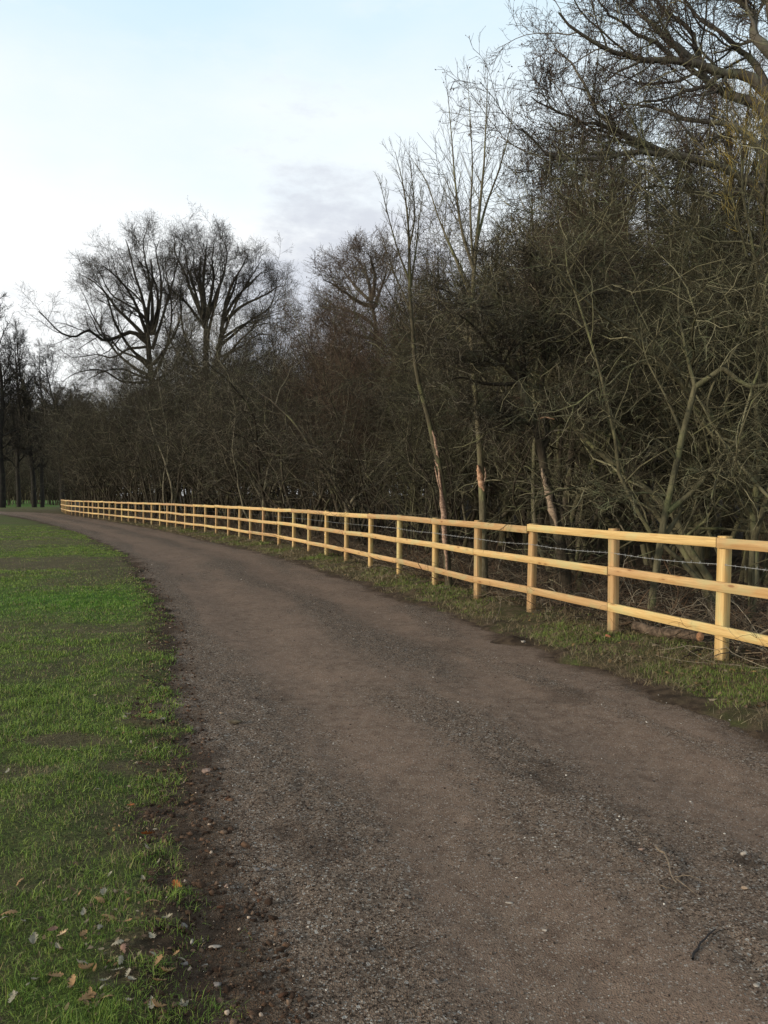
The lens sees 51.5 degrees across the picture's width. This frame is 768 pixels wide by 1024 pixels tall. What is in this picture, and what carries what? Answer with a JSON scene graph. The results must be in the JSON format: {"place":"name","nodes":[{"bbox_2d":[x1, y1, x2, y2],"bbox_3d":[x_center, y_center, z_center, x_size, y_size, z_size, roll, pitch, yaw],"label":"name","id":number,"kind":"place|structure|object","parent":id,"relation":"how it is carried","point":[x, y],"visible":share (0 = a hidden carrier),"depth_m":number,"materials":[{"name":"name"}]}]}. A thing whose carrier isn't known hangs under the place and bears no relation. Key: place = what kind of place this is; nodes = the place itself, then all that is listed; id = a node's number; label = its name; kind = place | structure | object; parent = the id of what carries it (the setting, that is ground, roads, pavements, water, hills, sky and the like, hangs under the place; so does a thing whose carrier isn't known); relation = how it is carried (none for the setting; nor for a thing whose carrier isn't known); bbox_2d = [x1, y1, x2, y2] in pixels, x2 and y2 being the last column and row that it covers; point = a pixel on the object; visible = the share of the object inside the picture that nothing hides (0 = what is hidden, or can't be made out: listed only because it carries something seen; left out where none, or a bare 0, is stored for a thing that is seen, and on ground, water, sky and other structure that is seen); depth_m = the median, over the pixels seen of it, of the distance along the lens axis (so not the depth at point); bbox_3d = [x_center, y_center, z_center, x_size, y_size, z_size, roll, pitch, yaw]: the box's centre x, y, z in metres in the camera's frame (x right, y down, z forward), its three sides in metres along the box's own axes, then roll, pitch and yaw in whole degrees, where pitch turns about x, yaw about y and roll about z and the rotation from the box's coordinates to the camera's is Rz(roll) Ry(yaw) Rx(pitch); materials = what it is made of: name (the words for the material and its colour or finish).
{"place":"outdoors","nodes":[
{"label":"outdoors","id":0,"kind":"place"},
{"bbox_2d":[0,512,767,1023],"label":"gravel track","id":1,"kind":"structure","parent":0,"point":[716,782],"depth_m":4.05,"materials":[{"name":"gravel"}]},
{"bbox_2d":[0,482,767,1023],"bbox_3d":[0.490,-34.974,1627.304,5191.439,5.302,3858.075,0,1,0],"label":"ground","id":2,"kind":"structure","parent":0,"point":[510,632],"depth_m":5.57,"materials":[{"name":"green plant"}]},
{"bbox_2d":[0,318,52,506],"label":"woodland tree","id":3,"kind":"object","parent":2,"relation":"on","point":[18,490],"visible":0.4,"depth_m":103.30,"materials":[{"name":"black plant"}]},
{"bbox_2d":[0,320,53,506],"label":"woodland tree","id":4,"kind":"object","parent":2,"relation":"on","point":[33,483],"visible":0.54,"depth_m":102.19,"materials":[{"name":"black plant"}]},
{"bbox_2d":[0,292,56,507],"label":"woodland tree","id":5,"kind":"object","parent":2,"relation":"on","point":[7,381],"visible":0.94,"depth_m":98.83,"materials":[{"name":"black plant"}]},
{"bbox_2d":[2,430,64,505],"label":"thorn tree","id":6,"kind":"object","parent":2,"relation":"on","point":[10,485],"visible":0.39,"depth_m":118.81,"materials":[{"name":"brown plant"}]},
{"bbox_2d":[3,415,78,504],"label":"thorn tree","id":7,"kind":"object","parent":2,"relation":"on","point":[58,499],"visible":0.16,"depth_m":125.32,"materials":[{"name":"brown plant"}]},
{"bbox_2d":[15,338,70,506],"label":"woodland tree","id":8,"kind":"object","parent":2,"relation":"on","point":[42,501],"visible":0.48,"depth_m":101.21,"materials":[{"name":"black plant"}]},
{"bbox_2d":[0,393,107,510],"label":"thorn tree","id":9,"kind":"object","parent":2,"relation":"on","point":[50,453],"visible":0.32,"depth_m":76.17,"materials":[{"name":"brown plant"}]},
{"bbox_2d":[23,343,85,507],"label":"woodland tree","id":10,"kind":"object","parent":2,"relation":"on","point":[62,494],"visible":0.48,"depth_m":98.52,"materials":[{"name":"black plant"}]},
{"bbox_2d":[17,375,119,510],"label":"thorn tree","id":11,"kind":"object","parent":2,"relation":"on","point":[64,431],"visible":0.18,"depth_m":74.00,"materials":[{"name":"brown plant"}]},
{"bbox_2d":[23,384,141,512],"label":"thorn tree","id":12,"kind":"object","parent":2,"relation":"on","point":[94,494],"visible":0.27,"depth_m":66.30,"materials":[{"name":"brown plant"}]},
{"bbox_2d":[14,353,153,515],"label":"thorn tree","id":13,"kind":"object","parent":2,"relation":"on","point":[110,478],"visible":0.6,"depth_m":59.24,"materials":[{"name":"brown plant"}]},
{"bbox_2d":[4,359,173,513],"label":"thorn tree","id":14,"kind":"object","parent":2,"relation":"on","point":[90,476],"visible":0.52,"depth_m":59.80,"materials":[{"name":"brown plant"}]},
{"bbox_2d":[11,195,217,510],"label":"oak tree","id":15,"kind":"object","parent":2,"relation":"on","point":[123,303],"visible":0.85,"depth_m":60.79,"materials":[{"name":"brown plant"}]},
{"bbox_2d":[56,374,174,513],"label":"thorn tree","id":16,"kind":"object","parent":2,"relation":"on","point":[113,489],"visible":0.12,"depth_m":64.55,"materials":[{"name":"brown plant"}]},
{"bbox_2d":[0,585,239,1023],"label":"leaf litter","id":17,"kind":"object","parent":2,"relation":"on","point":[86,1001],"visible":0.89,"depth_m":3.20,"materials":[{"name":"brown plant"}]},
{"bbox_2d":[63,335,210,518],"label":"thorn tree","id":18,"kind":"object","parent":2,"relation":"on","point":[155,507],"visible":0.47,"depth_m":50.16,"materials":[{"name":"brown plant"}]},
{"bbox_2d":[69,356,219,516],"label":"thorn tree","id":19,"kind":"object","parent":2,"relation":"on","point":[128,471],"visible":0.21,"depth_m":55.32,"materials":[{"name":"brown plant"}]},
{"bbox_2d":[67,300,241,517],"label":"thorn tree","id":20,"kind":"object","parent":2,"relation":"on","point":[156,412],"visible":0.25,"depth_m":50.94,"materials":[{"name":"brown plant"}]},
{"bbox_2d":[86,337,241,515],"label":"thorn tree","id":21,"kind":"object","parent":2,"relation":"on","point":[167,500],"visible":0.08,"depth_m":56.06,"materials":[{"name":"brown plant"}]},
{"bbox_2d":[103,309,239,516],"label":"thorn tree","id":22,"kind":"object","parent":2,"relation":"on","point":[186,492],"visible":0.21,"depth_m":53.27,"materials":[{"name":"brown plant"}]},
{"bbox_2d":[87,352,257,516],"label":"thorn tree","id":23,"kind":"object","parent":2,"relation":"on","point":[146,447],"visible":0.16,"depth_m":54.06,"materials":[{"name":"brown plant"}]},
{"bbox_2d":[103,310,253,520],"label":"thorn tree","id":24,"kind":"object","parent":2,"relation":"on","point":[169,478],"visible":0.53,"depth_m":47.43,"materials":[{"name":"brown plant"}]},
{"bbox_2d":[96,344,286,527],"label":"thorn tree","id":25,"kind":"object","parent":2,"relation":"on","point":[222,483],"visible":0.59,"depth_m":36.40,"materials":[{"name":"brown plant"}]},
{"bbox_2d":[128,296,255,514],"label":"thorn tree","id":26,"kind":"object","parent":2,"relation":"on","point":[217,299],"visible":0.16,"depth_m":54.55,"materials":[{"name":"brown plant"}]},
{"bbox_2d":[96,301,288,520],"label":"thorn tree","id":27,"kind":"object","parent":2,"relation":"on","point":[216,502],"visible":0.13,"depth_m":48.87,"materials":[{"name":"brown plant"}]},
{"bbox_2d":[145,294,270,516],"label":"thorn tree","id":28,"kind":"object","parent":2,"relation":"on","point":[237,299],"visible":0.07,"depth_m":51.06,"materials":[{"name":"brown plant"}]},
{"bbox_2d":[113,318,310,522],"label":"thorn tree","id":29,"kind":"object","parent":2,"relation":"on","point":[190,479],"visible":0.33,"depth_m":40.70,"materials":[{"name":"brown plant"}]},
{"bbox_2d":[122,349,313,521],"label":"thorn tree","id":30,"kind":"object","parent":2,"relation":"on","point":[180,472],"visible":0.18,"depth_m":43.18,"materials":[{"name":"brown plant"}]},
{"bbox_2d":[125,212,311,514],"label":"oak tree","id":31,"kind":"object","parent":2,"relation":"on","point":[199,281],"visible":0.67,"depth_m":57.59,"materials":[{"name":"brown plant"}]},
{"bbox_2d":[146,284,318,521],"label":"thorn tree","id":32,"kind":"object","parent":2,"relation":"on","point":[193,312],"visible":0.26,"depth_m":44.10,"materials":[{"name":"brown plant"}]},
{"bbox_2d":[137,343,357,529],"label":"thorn tree","id":33,"kind":"object","parent":2,"relation":"on","point":[232,462],"visible":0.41,"depth_m":34.59,"materials":[{"name":"brown plant"}]},
{"bbox_2d":[134,327,360,525],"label":"thorn tree","id":34,"kind":"object","parent":2,"relation":"on","point":[221,496],"visible":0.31,"depth_m":39.18,"materials":[{"name":"brown plant"}]},
{"bbox_2d":[169,292,329,531],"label":"thorn tree","id":35,"kind":"object","parent":2,"relation":"on","point":[233,392],"visible":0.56,"depth_m":32.09,"materials":[{"name":"brown plant"}]},
{"bbox_2d":[163,314,345,525],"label":"thorn tree","id":36,"kind":"object","parent":2,"relation":"on","point":[248,469],"visible":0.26,"depth_m":35.95,"materials":[{"name":"brown plant"}]},
{"bbox_2d":[157,336,356,526],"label":"thorn tree","id":37,"kind":"object","parent":2,"relation":"on","point":[275,516],"visible":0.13,"depth_m":40.33,"materials":[{"name":"brown plant"}]},
{"bbox_2d":[147,245,367,514],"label":"thorn tree","id":38,"kind":"object","parent":2,"relation":"on","point":[262,340],"visible":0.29,"depth_m":43.40,"materials":[{"name":"brown plant"}]},
{"bbox_2d":[176,291,348,518],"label":"thorn tree","id":39,"kind":"object","parent":2,"relation":"on","point":[259,356],"visible":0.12,"depth_m":50.99,"materials":[{"name":"brown plant"}]},
{"bbox_2d":[178,357,386,534],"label":"thorn tree","id":40,"kind":"object","parent":2,"relation":"on","point":[313,507],"visible":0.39,"depth_m":30.89,"materials":[{"name":"brown plant"}]},
{"bbox_2d":[197,351,402,537],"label":"thorn tree","id":41,"kind":"object","parent":2,"relation":"on","point":[317,505],"visible":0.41,"depth_m":28.18,"materials":[{"name":"brown plant"}]},
{"bbox_2d":[228,274,402,524],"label":"thorn tree","id":42,"kind":"object","parent":2,"relation":"on","point":[271,351],"visible":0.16,"depth_m":38.94,"materials":[{"name":"brown plant"}]},
{"bbox_2d":[245,317,387,529],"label":"russet tree","id":43,"kind":"object","parent":2,"relation":"on","point":[331,522],"visible":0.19,"depth_m":34.20,"materials":[{"name":"brown plant"}]},
{"bbox_2d":[236,264,423,530],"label":"russet tree","id":44,"kind":"object","parent":2,"relation":"on","point":[315,358],"visible":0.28,"depth_m":30.40,"materials":[{"name":"brown plant"}]},
{"bbox_2d":[182,338,482,542],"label":"thorn tree","id":45,"kind":"object","parent":2,"relation":"on","point":[334,496],"visible":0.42,"depth_m":25.68,"materials":[{"name":"brown plant"}]},
{"bbox_2d":[249,267,423,526],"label":"russet tree","id":46,"kind":"object","parent":2,"relation":"on","point":[313,350],"visible":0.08,"depth_m":38.09,"materials":[{"name":"brown plant"}]},
{"bbox_2d":[263,292,427,533],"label":"russet tree","id":47,"kind":"object","parent":2,"relation":"on","point":[353,415],"visible":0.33,"depth_m":28.00,"materials":[{"name":"brown plant"}]},
{"bbox_2d":[299,224,404,525],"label":"oak tree","id":48,"kind":"object","parent":2,"relation":"on","point":[355,247],"visible":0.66,"depth_m":36.66,"materials":[{"name":"brown plant"}]},
{"bbox_2d":[303,256,427,529],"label":"russet tree","id":49,"kind":"object","parent":2,"relation":"on","point":[385,523],"visible":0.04,"depth_m":35.53,"materials":[{"name":"brown plant"}]},
{"bbox_2d":[247,284,505,549],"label":"thorn tree","id":50,"kind":"object","parent":2,"relation":"on","point":[347,485],"visible":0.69,"depth_m":22.34,"materials":[{"name":"brown plant"}]},
{"bbox_2d":[273,249,492,533],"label":"russet tree","id":51,"kind":"object","parent":2,"relation":"on","point":[371,344],"visible":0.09,"depth_m":32.13,"materials":[{"name":"brown plant"}]},
{"bbox_2d":[269,298,528,561],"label":"thorn tree","id":52,"kind":"object","parent":2,"relation":"on","point":[433,493],"visible":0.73,"depth_m":18.49,"materials":[{"name":"brown plant"}]},
{"bbox_2d":[366,310,436,534],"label":"woodland tree","id":53,"kind":"object","parent":2,"relation":"on","point":[385,320],"visible":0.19,"depth_m":28.31,"materials":[{"name":"brown plant"}]},
{"bbox_2d":[356,200,454,516],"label":"thorn tree","id":54,"kind":"object","parent":2,"relation":"on","point":[372,248],"visible":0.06,"depth_m":32.03,"materials":[{"name":"brown plant"}]},
{"bbox_2d":[366,136,452,586],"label":"young tree","id":55,"kind":"object","parent":2,"relation":"on","point":[444,512],"visible":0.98,"depth_m":13.33,"materials":[{"name":"brown plant"}]},
{"bbox_2d":[56,504,767,678],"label":"undergrowth","id":56,"kind":"object","parent":2,"relation":"on","point":[595,594],"visible":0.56,"depth_m":11.93,"materials":[{"name":"plant"}]},
{"bbox_2d":[61,499,767,660],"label":"wooden fence","id":57,"kind":"object","parent":2,"relation":"on","point":[723,587],"visible":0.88,"depth_m":10.48,"materials":[{"name":"brown wood"}]},
{"bbox_2d":[377,201,470,538],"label":"woodland tree","id":58,"kind":"object","parent":2,"relation":"on","point":[430,298],"visible":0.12,"depth_m":27.38,"materials":[{"name":"brown plant"}]},
{"bbox_2d":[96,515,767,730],"bbox_3d":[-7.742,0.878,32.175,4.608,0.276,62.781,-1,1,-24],"label":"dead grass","id":59,"kind":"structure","parent":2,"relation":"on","point":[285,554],"depth_m":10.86,"materials":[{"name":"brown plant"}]},
{"bbox_2d":[341,339,530,554],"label":"thorn tree","id":60,"kind":"object","parent":2,"relation":"on","point":[403,471],"visible":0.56,"depth_m":20.52,"materials":[{"name":"brown plant"}]},
{"bbox_2d":[114,516,767,716],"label":"leaf litter","id":61,"kind":"object","parent":2,"relation":"on","point":[669,652],"visible":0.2,"depth_m":9.08,"materials":[{"name":"brown plant"}]},
{"bbox_2d":[294,156,616,536],"bbox_3d":[3.033,-4.347,28.261,14.257,12.178,11.315,-1,1,-33],"label":"thorn tree","id":62,"kind":"object","parent":2,"relation":"on","point":[401,324],"visible":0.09,"depth_m":24.46,"materials":[{"name":"brown plant"}]},
{"bbox_2d":[395,46,524,591],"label":"young tree","id":63,"kind":"object","parent":2,"relation":"on","point":[481,487],"visible":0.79,"depth_m":12.86,"materials":[{"name":"brown plant"}]},
{"bbox_2d":[434,308,505,547],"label":"woodland tree","id":64,"kind":"object","parent":2,"relation":"on","point":[465,478],"visible":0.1,"depth_m":22.44,"materials":[{"name":"brown plant"}]},
{"bbox_2d":[384,225,558,539],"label":"russet tree","id":65,"kind":"object","parent":2,"relation":"on","point":[491,537],"visible":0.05,"depth_m":26.97,"materials":[{"name":"brown plant"}]},
{"bbox_2d":[422,200,532,500],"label":"woodland tree","id":66,"kind":"object","parent":2,"relation":"on","point":[495,311],"visible":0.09,"depth_m":24.34,"materials":[{"name":"brown plant"}]},
{"bbox_2d":[381,178,574,550],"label":"thorn tree","id":67,"kind":"object","parent":2,"relation":"on","point":[474,514],"visible":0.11,"depth_m":22.29,"materials":[{"name":"brown plant"}]},
{"bbox_2d":[303,143,667,544],"bbox_3d":[3.418,-4.718,25.134,12.510,12.188,9.413,0,1,2],"label":"thorn tree","id":68,"kind":"object","parent":2,"relation":"on","point":[509,516],"visible":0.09,"depth_m":24.18,"materials":[{"name":"brown plant"}]},
{"bbox_2d":[395,153,586,513],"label":"thorn tree","id":69,"kind":"object","parent":2,"relation":"on","point":[454,237],"visible":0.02,"depth_m":32.52,"materials":[{"name":"brown plant"}]},
{"bbox_2d":[344,245,661,541],"bbox_3d":[2.969,-3.496,26.073,9.001,10.282,11.346,0,1,-6],"label":"thorn tree","id":70,"kind":"object","parent":2,"relation":"on","point":[397,354],"visible":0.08,"depth_m":24.57,"materials":[{"name":"brown plant"}]},
{"bbox_2d":[455,143,569,539],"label":"woodland tree","id":71,"kind":"object","parent":2,"relation":"on","point":[547,520],"visible":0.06,"depth_m":26.32,"materials":[{"name":"brown plant"}]},
{"bbox_2d":[381,201,650,594],"bbox_3d":[2.295,-1.689,11.869,4.511,6.309,2.705,0,1,-10],"label":"thorn tree","id":72,"kind":"object","parent":2,"relation":"on","point":[487,358],"visible":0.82,"depth_m":11.67,"materials":[{"name":"brown plant"}]},
{"bbox_2d":[435,207,623,556],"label":"woodland tree","id":73,"kind":"object","parent":2,"relation":"on","point":[540,520],"visible":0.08,"depth_m":19.48,"materials":[{"name":"brown plant"}]},
{"bbox_2d":[378,246,728,555],"bbox_3d":[4.676,-2.815,19.523,8.078,8.470,9.615,0,1,14],"label":"thorn tree","id":74,"kind":"object","parent":2,"relation":"on","point":[525,517],"visible":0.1,"depth_m":19.11,"materials":[{"name":"brown plant"}]},
{"bbox_2d":[378,128,767,566],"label":"thorn tree","id":75,"kind":"object","parent":2,"relation":"on","point":[645,547],"visible":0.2,"depth_m":15.81,"materials":[{"name":"brown plant"}]},
{"bbox_2d":[384,77,761,550],"bbox_3d":[4.617,-4.523,21.123,12.478,12.003,10.889,1,1,28],"label":"thorn tree","id":76,"kind":"object","parent":2,"relation":"on","point":[605,542],"visible":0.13,"depth_m":20.10,"materials":[{"name":"brown plant"}]},
{"bbox_2d":[409,71,767,559],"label":"thorn tree","id":77,"kind":"object","parent":2,"relation":"on","point":[655,522],"visible":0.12,"depth_m":16.70,"materials":[{"name":"brown plant"}]},
{"bbox_2d":[416,160,767,616],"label":"thorn tree","id":78,"kind":"object","parent":2,"relation":"on","point":[688,553],"visible":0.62,"depth_m":10.67,"materials":[{"name":"brown plant"}]},
{"bbox_2d":[418,121,767,591],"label":"thorn tree","id":79,"kind":"object","parent":2,"relation":"on","point":[533,469],"visible":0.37,"depth_m":13.04,"materials":[{"name":"brown plant"}]},
{"bbox_2d":[524,44,675,545],"bbox_3d":[7.344,-6.278,24.135,7.810,15.235,5.723,1,2,39],"label":"woodland tree","id":80,"kind":"object","parent":2,"relation":"on","point":[636,544],"visible":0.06,"depth_m":24.12,"materials":[{"name":"brown plant"}]},
{"bbox_2d":[435,0,767,553],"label":"oak tree","id":81,"kind":"object","parent":2,"relation":"on","point":[681,51],"visible":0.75,"depth_m":16.58,"materials":[{"name":"brown plant"}]},
{"bbox_2d":[439,253,767,590],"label":"thorn tree","id":82,"kind":"object","parent":2,"relation":"on","point":[592,526],"visible":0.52,"depth_m":12.15,"materials":[{"name":"brown plant"}]},
{"bbox_2d":[503,82,704,557],"bbox_3d":[4.738,-4.030,18.008,4.326,10.846,5.904,0,1,9],"label":"woodland tree","id":83,"kind":"object","parent":2,"relation":"on","point":[594,227],"visible":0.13,"depth_m":17.23,"materials":[{"name":"brown plant"}]},
{"bbox_2d":[525,179,688,579],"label":"thorn tree","id":84,"kind":"object","parent":2,"relation":"on","point":[573,454],"visible":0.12,"depth_m":14.11,"materials":[{"name":"brown plant"}]},
{"bbox_2d":[469,84,767,584],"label":"thorn tree","id":85,"kind":"object","parent":2,"relation":"on","point":[745,559],"visible":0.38,"depth_m":13.25,"materials":[{"name":"brown plant"}]},
{"bbox_2d":[474,42,767,585],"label":"thorn tree","id":86,"kind":"object","parent":2,"relation":"on","point":[678,381],"visible":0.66,"depth_m":10.62,"materials":[{"name":"brown plant"}]},
{"bbox_2d":[556,212,767,610],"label":"elder tree","id":87,"kind":"object","parent":2,"relation":"on","point":[668,508],"visible":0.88,"depth_m":9.77,"materials":[{"name":"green plant"}]},
{"bbox_2d":[556,0,767,569],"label":"thorn tree","id":88,"kind":"object","parent":2,"relation":"on","point":[696,259],"visible":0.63,"depth_m":12.97,"materials":[{"name":"brown plant"}]},
{"bbox_2d":[631,621,703,640],"bbox_3d":[3.019,1.282,8.514,0.117,0.171,1.051,0,1,-20],"label":"fallen log","id":89,"kind":"object","parent":2,"relation":"on","point":[640,627],"visible":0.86,"depth_m":8.46,"materials":[{"name":"brown wood"}]},
{"bbox_2d":[582,274,767,618],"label":"thorn tree","id":90,"kind":"object","parent":2,"relation":"on","point":[761,489],"visible":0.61,"depth_m":10.49,"materials":[{"name":"brown plant"}]},
{"bbox_2d":[625,79,738,301],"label":"woodland tree","id":91,"kind":"object","parent":2,"relation":"on","point":[679,147],"visible":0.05,"depth_m":28.27,"materials":[{"name":"brown plant"}]},
{"bbox_2d":[622,177,745,564],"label":"woodland tree","id":92,"kind":"object","parent":2,"relation":"on","point":[699,550],"visible":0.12,"depth_m":16.68,"materials":[{"name":"brown plant"}]},
{"bbox_2d":[611,33,761,508],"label":"woodland tree","id":93,"kind":"object","parent":2,"relation":"on","point":[745,111],"visible":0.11,"depth_m":20.94,"materials":[{"name":"brown plant"}]},
{"bbox_2d":[613,160,761,564],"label":"woodland tree","id":94,"kind":"object","parent":2,"relation":"on","point":[670,460],"visible":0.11,"depth_m":17.60,"materials":[{"name":"brown plant"}]},
{"bbox_2d":[625,204,752,558],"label":"woodland tree","id":95,"kind":"object","parent":2,"relation":"on","point":[707,552],"visible":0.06,"depth_m":19.80,"materials":[{"name":"brown plant"}]},
{"bbox_2d":[629,11,767,538],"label":"woodland tree","id":96,"kind":"object","parent":2,"relation":"on","point":[728,519],"visible":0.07,"depth_m":22.60,"materials":[{"name":"brown plant"}]},
{"bbox_2d":[643,102,765,560],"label":"woodland tree","id":97,"kind":"object","parent":2,"relation":"on","point":[762,555],"visible":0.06,"depth_m":18.21,"materials":[{"name":"brown plant"}]},
{"bbox_2d":[687,51,767,343],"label":"willow tree","id":98,"kind":"object","parent":2,"relation":"on","point":[744,188],"visible":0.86,"depth_m":11.40,"materials":[{"name":"brown plant"}]},
{"bbox_2d":[0,0,767,495],"label":"sky","id":99,"kind":"structure","parent":0,"point":[272,117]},
{"bbox_2d":[91,517,767,708],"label":"verge grass","id":100,"kind":"structure","parent":0,"point":[623,635],"depth_m":8.61,"materials":[{"name":"green plant"}]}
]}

